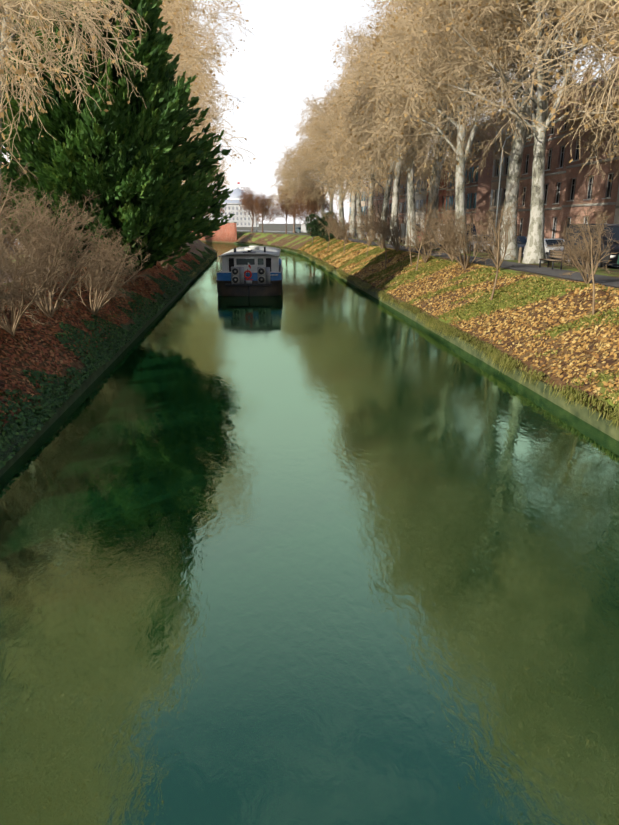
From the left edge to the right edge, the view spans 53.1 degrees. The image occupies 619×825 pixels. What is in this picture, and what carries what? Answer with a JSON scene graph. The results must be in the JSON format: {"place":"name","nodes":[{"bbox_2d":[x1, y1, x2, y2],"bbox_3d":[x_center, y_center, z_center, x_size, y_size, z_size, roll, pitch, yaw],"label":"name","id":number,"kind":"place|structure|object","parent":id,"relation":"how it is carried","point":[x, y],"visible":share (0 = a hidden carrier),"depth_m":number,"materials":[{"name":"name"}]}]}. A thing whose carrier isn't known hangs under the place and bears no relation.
{"place":"outdoors","nodes":[
{"label":"outdoors","id":0,"kind":"place"},
{"bbox_2d":[205,182,258,226],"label":"dome building","id":1,"kind":"structure","parent":0,"point":[232,207],"depth_m":417.58,"materials":[{"name":"grey"}]},
{"bbox_2d":[0,241,618,824],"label":"canal water","id":2,"kind":"structure","parent":0,"point":[312,543],"depth_m":9.47,"materials":[{"name":"green liquid"}]},
{"bbox_2d":[216,246,282,295],"bbox_3d":[-4.994,-13.051,55.886,5.110,4.190,19.780,-1,17,-2],"label":"barge","id":3,"kind":"object","parent":2,"relation":"on","point":[251,271],"visible":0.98,"depth_m":47.22,"materials":[{"name":"grey metal"}]},
{"bbox_2d":[0,224,618,454],"bbox_3d":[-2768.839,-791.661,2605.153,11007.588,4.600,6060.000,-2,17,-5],"label":"ground","id":4,"kind":"structure","parent":0,"point":[277,237],"depth_m":24.64,"materials":[{"name":"brown plant"}]},
{"bbox_2d":[0,213,38,308],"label":"shrub","id":5,"kind":"object","parent":4,"relation":"on","point":[10,283],"visible":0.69,"depth_m":17.65,"materials":[{"name":"brown plant"}]},
{"bbox_2d":[0,232,39,333],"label":"shrub","id":6,"kind":"object","parent":4,"relation":"on","point":[4,272],"visible":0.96,"depth_m":16.24,"materials":[{"name":"brown plant"}]},
{"bbox_2d":[0,162,55,270],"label":"shrub","id":7,"kind":"object","parent":4,"relation":"on","point":[17,212],"visible":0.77,"depth_m":20.11,"materials":[{"name":"brown plant"}]},
{"bbox_2d":[0,227,72,336],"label":"shrub","id":8,"kind":"object","parent":4,"relation":"on","point":[13,326],"visible":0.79,"depth_m":19.36,"materials":[{"name":"brown plant"}]},
{"bbox_2d":[1,185,107,280],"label":"shrub","id":9,"kind":"object","parent":4,"relation":"on","point":[48,209],"visible":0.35,"depth_m":27.49,"materials":[{"name":"brown plant"}]},
{"bbox_2d":[2,202,111,300],"bbox_3d":[-10.560,-6.211,24.068,3.381,3.959,5.208,11,20,31],"label":"shrub","id":10,"kind":"object","parent":4,"relation":"on","point":[53,243],"visible":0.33,"depth_m":24.23,"materials":[{"name":"brown plant"}]},
{"bbox_2d":[0,0,124,139],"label":"plane tree","id":11,"kind":"object","parent":4,"relation":"on","point":[36,14],"visible":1,"depth_m":20.46,"materials":[{"name":"beige plant"}]},
{"bbox_2d":[0,197,125,317],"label":"shrub","id":12,"kind":"object","parent":4,"relation":"on","point":[47,313],"visible":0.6,"depth_m":23.30,"materials":[{"name":"brown plant"}]},
{"bbox_2d":[0,0,150,266],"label":"plane tree","id":13,"kind":"object","parent":4,"relation":"on","point":[83,16],"visible":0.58,"depth_m":26.67,"materials":[{"name":"beige plant"}]},
{"bbox_2d":[52,204,121,247],"bbox_3d":[-12.806,-10.281,35.143,3.381,3.959,5.208,15,22,40],"label":"shrub","id":14,"kind":"object","parent":4,"relation":"on","point":[92,222],"visible":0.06,"depth_m":34.27,"materials":[{"name":"plant"}]},
{"bbox_2d":[0,249,199,432],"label":"fallen leaves","id":15,"kind":"object","parent":4,"relation":"on","point":[160,269],"visible":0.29,"depth_m":23.32,"materials":[{"name":"brown plant"}]},
{"bbox_2d":[66,228,135,286],"bbox_3d":[-10.736,-7.821,31.514,3.185,3.157,3.681,3,17,9],"label":"shrub","id":16,"kind":"object","parent":4,"relation":"on","point":[107,245],"visible":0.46,"depth_m":31.49,"materials":[{"name":"brown plant"}]},
{"bbox_2d":[0,250,216,476],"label":"bank edge","id":17,"kind":"object","parent":4,"relation":"on","point":[84,386],"visible":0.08,"depth_m":18.95,"materials":[{"name":"stone"}]},
{"bbox_2d":[0,246,217,469],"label":"ivy leaves","id":18,"kind":"object","parent":4,"relation":"on","point":[170,292],"visible":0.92,"depth_m":22.77,"materials":[{"name":"green plant"}]},
{"bbox_2d":[68,236,152,314],"bbox_3d":[-8.869,-6.047,27.581,3.539,3.508,4.090,-13,21,-36],"label":"shrub","id":19,"kind":"object","parent":4,"relation":"on","point":[95,308],"visible":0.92,"depth_m":27.63,"materials":[{"name":"brown plant"}]},
{"bbox_2d":[0,0,234,275],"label":"conifer","id":20,"kind":"object","parent":4,"relation":"on","point":[122,153],"visible":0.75,"depth_m":32.52,"materials":[{"name":"green plant"}]},
{"bbox_2d":[3,0,256,172],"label":"plane tree","id":21,"kind":"object","parent":4,"relation":"on","point":[177,6],"visible":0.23,"depth_m":46.81,"materials":[{"name":"beige plant"}]},
{"bbox_2d":[160,247,189,269],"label":"shrub","id":22,"kind":"object","parent":4,"relation":"on","point":[165,267],"visible":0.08,"depth_m":52.48,"materials":[{"name":"brown plant"}]},
{"bbox_2d":[159,0,222,141],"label":"plane tree","id":23,"kind":"object","parent":4,"relation":"on","point":[192,49],"depth_m":65.97,"materials":[{"name":"beige plant"}]},
{"bbox_2d":[171,38,233,184],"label":"plane tree","id":24,"kind":"object","parent":4,"relation":"on","point":[208,116],"depth_m":78.77,"materials":[{"name":"beige plant"}]},
{"bbox_2d":[179,47,230,183],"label":"plane tree","id":25,"kind":"object","parent":4,"relation":"on","point":[214,104],"depth_m":95.98,"materials":[{"name":"beige plant"}]},
{"bbox_2d":[191,247,218,278],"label":"bank grass fringe","id":26,"kind":"object","parent":4,"relation":"on","point":[193,275],"visible":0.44,"depth_m":71.96,"materials":[{"name":"green plant"}]},
{"bbox_2d":[161,0,254,134],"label":"plane tree","id":27,"kind":"object","parent":4,"relation":"on","point":[213,46],"visible":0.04,"depth_m":63.44,"materials":[{"name":"beige plant"}]},
{"bbox_2d":[182,117,233,208],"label":"plane tree","id":28,"kind":"object","parent":4,"relation":"on","point":[224,182],"visible":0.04,"depth_m":126.47,"materials":[{"name":"beige plant"}]},
{"bbox_2d":[192,222,236,241],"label":"brick wall","id":29,"kind":"structure","parent":4,"relation":"on","point":[227,232],"depth_m":175.59,"materials":[{"name":"brick"}]},
{"bbox_2d":[237,184,269,231],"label":"tree","id":30,"kind":"object","parent":4,"relation":"on","point":[248,203],"visible":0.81,"depth_m":175.53,"materials":[{"name":"brown plant"}]},
{"bbox_2d":[251,188,283,232],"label":"tree","id":31,"kind":"object","parent":4,"relation":"on","point":[262,206],"visible":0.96,"depth_m":161.44,"materials":[{"name":"brown plant"}]},
{"bbox_2d":[273,190,296,233],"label":"tree","id":32,"kind":"object","parent":4,"relation":"on","point":[282,207],"visible":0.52,"depth_m":141.43,"materials":[{"name":"brown plant"}]},
{"bbox_2d":[276,181,319,232],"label":"tree","id":33,"kind":"object","parent":4,"relation":"on","point":[294,231],"visible":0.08,"depth_m":150.54,"materials":[{"name":"brown plant"}]},
{"bbox_2d":[296,227,305,232],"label":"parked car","id":34,"kind":"object","parent":4,"relation":"on","point":[298,229],"visible":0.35,"depth_m":154.45,"materials":[{"name":"grey"}]},
{"bbox_2d":[265,110,338,217],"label":"plane tree","id":35,"kind":"object","parent":4,"relation":"on","point":[289,158],"visible":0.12,"depth_m":122.02,"materials":[{"name":"beige plant"}]},
{"bbox_2d":[301,223,307,232],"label":"parked car","id":36,"kind":"object","parent":4,"relation":"on","point":[303,228],"visible":0.35,"depth_m":149.98,"materials":[{"name":"white metal"}]},
{"bbox_2d":[288,184,326,224],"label":"tree","id":37,"kind":"object","parent":4,"relation":"on","point":[313,205],"visible":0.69,"depth_m":120.53,"materials":[{"name":"brown plant"}]},
{"bbox_2d":[296,176,336,234],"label":"tree","id":38,"kind":"object","parent":4,"relation":"on","point":[328,206],"visible":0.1,"depth_m":131.51,"materials":[{"name":"brown plant"}]},
{"bbox_2d":[271,72,374,234],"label":"plane tree","id":39,"kind":"object","parent":4,"relation":"on","point":[299,164],"visible":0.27,"depth_m":106.86,"materials":[{"name":"beige plant"}]},
{"bbox_2d":[304,211,343,241],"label":"evergreen bush","id":40,"kind":"object","parent":4,"relation":"on","point":[315,226],"visible":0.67,"depth_m":98.36,"materials":[{"name":"green plant"}]},
{"bbox_2d":[322,203,336,250],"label":"sapling","id":41,"kind":"object","parent":4,"relation":"on","point":[329,228],"visible":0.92,"depth_m":86.55,"materials":[{"name":"brown plant"}]},
{"bbox_2d":[296,90,364,216],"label":"plane tree","id":42,"kind":"object","parent":4,"relation":"on","point":[311,122],"visible":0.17,"depth_m":113.89,"materials":[{"name":"beige plant"}]},
{"bbox_2d":[313,211,355,239],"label":"shrub","id":43,"kind":"object","parent":4,"relation":"on","point":[334,224],"visible":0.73,"depth_m":92.02,"materials":[{"name":"brown plant"}]},
{"bbox_2d":[327,217,353,243],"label":"shrub","id":44,"kind":"object","parent":4,"relation":"on","point":[336,228],"visible":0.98,"depth_m":81.28,"materials":[{"name":"brown plant"}]},
{"bbox_2d":[340,205,359,253],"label":"sapling","id":45,"kind":"object","parent":4,"relation":"on","point":[347,229],"visible":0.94,"depth_m":73.79,"materials":[{"name":"brown plant"}]},
{"bbox_2d":[302,61,400,238],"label":"plane tree","id":46,"kind":"object","parent":4,"relation":"on","point":[358,200],"visible":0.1,"depth_m":92.39,"materials":[{"name":"beige plant"}]},
{"bbox_2d":[344,205,385,245],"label":"shrub","id":47,"kind":"object","parent":4,"relation":"on","point":[363,227],"visible":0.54,"depth_m":67.68,"materials":[{"name":"brown plant"}]},
{"bbox_2d":[358,203,381,255],"bbox_3d":[5.958,-18.541,61.645,2.131,5.935,2.037,-9,19,-26],"label":"sapling","id":48,"kind":"object","parent":4,"relation":"on","point":[369,230],"visible":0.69,"depth_m":61.68,"materials":[{"name":"brown plant"}]},
{"bbox_2d":[327,18,419,239],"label":"plane tree","id":49,"kind":"object","parent":4,"relation":"on","point":[344,93],"visible":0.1,"depth_m":82.58,"materials":[{"name":"beige plant"}]},
{"bbox_2d":[319,40,433,236],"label":"plane tree","id":50,"kind":"object","parent":4,"relation":"on","point":[352,218],"depth_m":104.12,"materials":[{"name":"beige plant"}]},
{"bbox_2d":[354,211,398,248],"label":"shrub","id":51,"kind":"object","parent":4,"relation":"on","point":[381,245],"visible":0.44,"depth_m":60.53,"materials":[{"name":"brown plant"}]},
{"bbox_2d":[367,177,393,268],"bbox_3d":[5.925,-15.275,50.253,2.445,7.122,2.557,-8,19,-26],"label":"sapling","id":52,"kind":"object","parent":4,"relation":"on","point":[382,229],"visible":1,"depth_m":50.51,"materials":[{"name":"brown plant"}]},
{"bbox_2d":[365,206,411,250],"bbox_3d":[6.899,-16.197,54.659,3.893,3.859,4.499,-8,19,-24],"label":"shrub","id":53,"kind":"object","parent":4,"relation":"on","point":[393,233],"visible":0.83,"depth_m":54.41,"materials":[{"name":"brown plant"}]},
{"bbox_2d":[311,64,481,240],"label":"plane tree","id":54,"kind":"object","parent":4,"relation":"on","point":[388,185],"visible":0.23,"depth_m":76.20,"materials":[{"name":"beige plant"}]},
{"bbox_2d":[326,0,480,245],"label":"plane tree","id":55,"kind":"object","parent":4,"relation":"on","point":[411,197],"visible":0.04,"depth_m":61.51,"materials":[{"name":"beige plant"}]},
{"bbox_2d":[399,196,417,264],"bbox_3d":[7.529,-13.680,46.113,1.918,5.341,1.834,-10,20,-31],"label":"sapling","id":56,"kind":"object","parent":4,"relation":"on","point":[409,232],"visible":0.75,"depth_m":46.13,"materials":[{"name":"brown plant"}]},
{"bbox_2d":[399,223,420,241],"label":"parked car","id":57,"kind":"object","parent":4,"relation":"on","point":[403,228],"visible":0.06,"depth_m":78.30,"materials":[{"name":"grey metal"}]},
{"bbox_2d":[398,217,440,262],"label":"shrub","id":58,"kind":"object","parent":4,"relation":"on","point":[426,246],"visible":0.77,"depth_m":44.14,"materials":[{"name":"brown plant"}]},
{"bbox_2d":[409,178,440,270],"bbox_3d":[7.977,-13.020,42.791,2.241,6.528,2.344,2,17,5],"label":"sapling","id":59,"kind":"object","parent":4,"relation":"on","point":[424,230],"visible":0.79,"depth_m":42.89,"materials":[{"name":"brown plant"}]},
{"bbox_2d":[234,242,618,440],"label":"bank edge","id":60,"kind":"object","parent":4,"relation":"on","point":[602,424],"visible":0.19,"depth_m":20.96,"materials":[{"name":"stone"}]},
{"bbox_2d":[235,241,618,430],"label":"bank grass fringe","id":61,"kind":"object","parent":60,"relation":"on","point":[497,355],"visible":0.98,"depth_m":24.05,"materials":[{"name":"green plant"}]},
{"bbox_2d":[237,231,618,286],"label":"towpath","id":62,"kind":"structure","parent":4,"relation":"on","point":[607,280],"depth_m":33.35,"materials":[{"name":"grey asphalt"}]},
{"bbox_2d":[345,232,588,272],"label":"towpath bollards","id":63,"kind":"object","parent":62,"relation":"on","point":[519,256],"visible":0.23,"depth_m":41.91,"materials":[{"name":"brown wood"}]},
{"bbox_2d":[539,250,565,268],"bbox_3d":[13.025,-8.241,33.294,0.580,0.950,1.800,-2,17,-5],"label":"bench","id":64,"kind":"object","parent":62,"relation":"on","point":[550,255],"visible":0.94,"depth_m":33.25,"materials":[{"name":"brown wood"}]},
{"bbox_2d":[342,0,514,242],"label":"plane tree","id":65,"kind":"object","parent":4,"relation":"on","point":[395,201],"visible":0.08,"depth_m":72.29,"materials":[{"name":"beige plant"}]},
{"bbox_2d":[333,0,548,248],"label":"plane tree","id":66,"kind":"object","parent":4,"relation":"on","point":[434,188],"visible":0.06,"depth_m":56.30,"materials":[{"name":"beige plant"}]},
{"bbox_2d":[407,200,479,261],"bbox_3d":[9.162,-11.927,40.529,5.208,3.959,3.381,-10,19,-29],"label":"shrub","id":67,"kind":"object","parent":4,"relation":"on","point":[447,223],"visible":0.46,"depth_m":40.55,"materials":[{"name":"brown plant"}]},
{"bbox_2d":[417,203,494,269],"bbox_3d":[8.395,-10.414,36.709,3.893,3.859,4.499,-6,18,-19],"label":"shrub","id":68,"kind":"object","parent":4,"relation":"on","point":[448,240],"visible":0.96,"depth_m":36.38,"materials":[{"name":"brown plant"}]},
{"bbox_2d":[332,0,583,252],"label":"plane tree","id":69,"kind":"object","parent":4,"relation":"on","point":[460,203],"visible":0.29,"depth_m":48.70,"materials":[{"name":"beige plant"}]},
{"bbox_2d":[298,236,618,403],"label":"fallen leaves","id":70,"kind":"object","parent":4,"relation":"on","point":[462,325],"visible":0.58,"depth_m":25.88,"materials":[{"name":"brown plant"}]},
{"bbox_2d":[299,236,618,405],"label":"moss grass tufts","id":71,"kind":"object","parent":4,"relation":"on","point":[473,307],"visible":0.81,"depth_m":30.98,"materials":[{"name":"green plant"}]},
{"bbox_2d":[444,224,476,243],"bbox_3d":[14.660,-16.920,59.503,1.990,2.395,5.224,-2,17,-5],"label":"parked car","id":72,"kind":"object","parent":4,"relation":"on","point":[468,231],"visible":0.06,"depth_m":57.99,"materials":[{"name":"black"}]},
{"bbox_2d":[339,0,617,263],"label":"plane tree","id":73,"kind":"object","parent":4,"relation":"on","point":[534,251],"visible":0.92,"depth_m":34.28,"materials":[{"name":"beige plant"}]},
{"bbox_2d":[464,206,523,269],"bbox_3d":[9.737,-9.229,32.645,2.858,3.376,3.835,10,20,30],"label":"shrub","id":74,"kind":"object","parent":4,"relation":"on","point":[495,244],"visible":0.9,"depth_m":32.55,"materials":[{"name":"brown plant"}]},
{"bbox_2d":[474,167,528,299],"bbox_3d":[8.690,-8.087,28.327,2.131,5.935,2.037,-1,17,-4],"label":"sapling","id":75,"kind":"object","parent":4,"relation":"on","point":[497,254],"visible":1,"depth_m":28.29,"materials":[{"name":"brown plant"}]},
{"bbox_2d":[403,0,618,259],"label":"plane tree","id":76,"kind":"object","parent":4,"relation":"on","point":[515,160],"visible":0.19,"depth_m":39.14,"materials":[{"name":"beige plant"}]},
{"bbox_2d":[492,133,531,253],"bbox_3d":[15.255,-16.417,46.768,2.220,8.660,0.260,-2,17,-5],"label":"lamp post","id":77,"kind":"object","parent":4,"relation":"on","point":[499,187],"visible":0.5,"depth_m":46.52,"materials":[{"name":"grey metal"}]},
{"bbox_2d":[517,236,526,252],"bbox_3d":[15.822,-12.872,47.801,1.800,1.495,4.124,-2,17,-5],"label":"parked car","id":78,"kind":"object","parent":4,"relation":"on","point":[522,242],"visible":0.08,"depth_m":46.91,"materials":[{"name":"blue"}]},
{"bbox_2d":[523,238,564,260],"bbox_3d":[16.380,-11.104,42.137,1.820,1.425,4.524,-2,17,-5],"label":"parked car","id":79,"kind":"object","parent":4,"relation":"on","point":[549,241],"visible":0.29,"depth_m":41.26,"materials":[{"name":"white metal"}]},
{"bbox_2d":[507,0,618,162],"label":"plane tree","id":80,"kind":"object","parent":4,"relation":"on","point":[609,40],"visible":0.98,"depth_m":20.55,"materials":[{"name":"beige plant"}]},
{"bbox_2d":[522,0,618,62],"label":"plane tree","id":81,"kind":"object","parent":4,"relation":"on","point":[611,24],"visible":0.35,"depth_m":24.20,"materials":[{"name":"beige plant"}]},
{"bbox_2d":[546,208,618,283],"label":"shrub","id":82,"kind":"object","parent":4,"relation":"on","point":[586,254],"visible":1,"depth_m":24.09,"materials":[{"name":"brown plant"}]},
{"bbox_2d":[563,224,618,267],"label":"van","id":83,"kind":"object","parent":4,"relation":"on","point":[614,228],"visible":0.42,"depth_m":34.56,"materials":[{"name":"black metal"}]},
{"bbox_2d":[569,174,617,314],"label":"sapling","id":84,"kind":"object","parent":4,"relation":"on","point":[593,303],"visible":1,"depth_m":21.36,"materials":[{"name":"brown plant"}]},
{"bbox_2d":[2,0,618,223],"label":"sky","id":85,"kind":"structure","parent":0,"point":[287,58],"materials":[{"name":"white"}]},
{"bbox_2d":[349,183,367,227],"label":"building","id":86,"kind":"structure","parent":0,"point":[362,205],"depth_m":142.99,"materials":[{"name":"beige paint"}]},
{"bbox_2d":[367,160,418,225],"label":"house","id":87,"kind":"structure","parent":0,"point":[375,198],"depth_m":133.47,"materials":[{"name":"pink brick"}]},
{"bbox_2d":[384,163,429,228],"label":"building","id":88,"kind":"structure","parent":0,"point":[402,206],"depth_m":120.78,"materials":[{"name":"brown brick"}]},
{"bbox_2d":[404,169,427,230],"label":"building","id":89,"kind":"structure","parent":0,"point":[420,199],"depth_m":109.73,"materials":[{"name":"white paint"}]},
{"bbox_2d":[425,162,447,229],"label":"building","id":90,"kind":"structure","parent":0,"point":[442,198],"depth_m":97.61,"materials":[{"name":"red brick"}]},
{"bbox_2d":[445,113,495,234],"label":"house","id":91,"kind":"structure","parent":0,"point":[477,190],"depth_m":83.33,"materials":[{"name":"red brick"}]},
{"bbox_2d":[469,234,493,252],"bbox_3d":[15.287,-14.537,53.248,1.800,1.495,4.124,-2,17,-5],"label":"parked car","id":92,"kind":"object","parent":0,"point":[472,249],"visible":0.27,"depth_m":53.06,"materials":[{"name":"grey metal"}]},
{"bbox_2d":[487,80,570,234],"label":"house","id":93,"kind":"structure","parent":0,"point":[495,186],"depth_m":74.97,"materials":[{"name":"brown brick"}]},
{"bbox_2d":[517,58,618,237],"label":"house","id":94,"kind":"structure","parent":0,"point":[556,155],"depth_m":62.47,"materials":[{"name":"red brick"}]},
{"bbox_2d":[559,103,618,239],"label":"house","id":95,"kind":"structure","parent":0,"point":[578,185],"depth_m":55.58,"materials":[{"name":"red brick"}]},
{"bbox_2d":[613,187,618,223],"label":"building","id":96,"kind":"structure","parent":0,"point":[616,218],"depth_m":51.25,"materials":[{"name":"white paint"}]}
]}

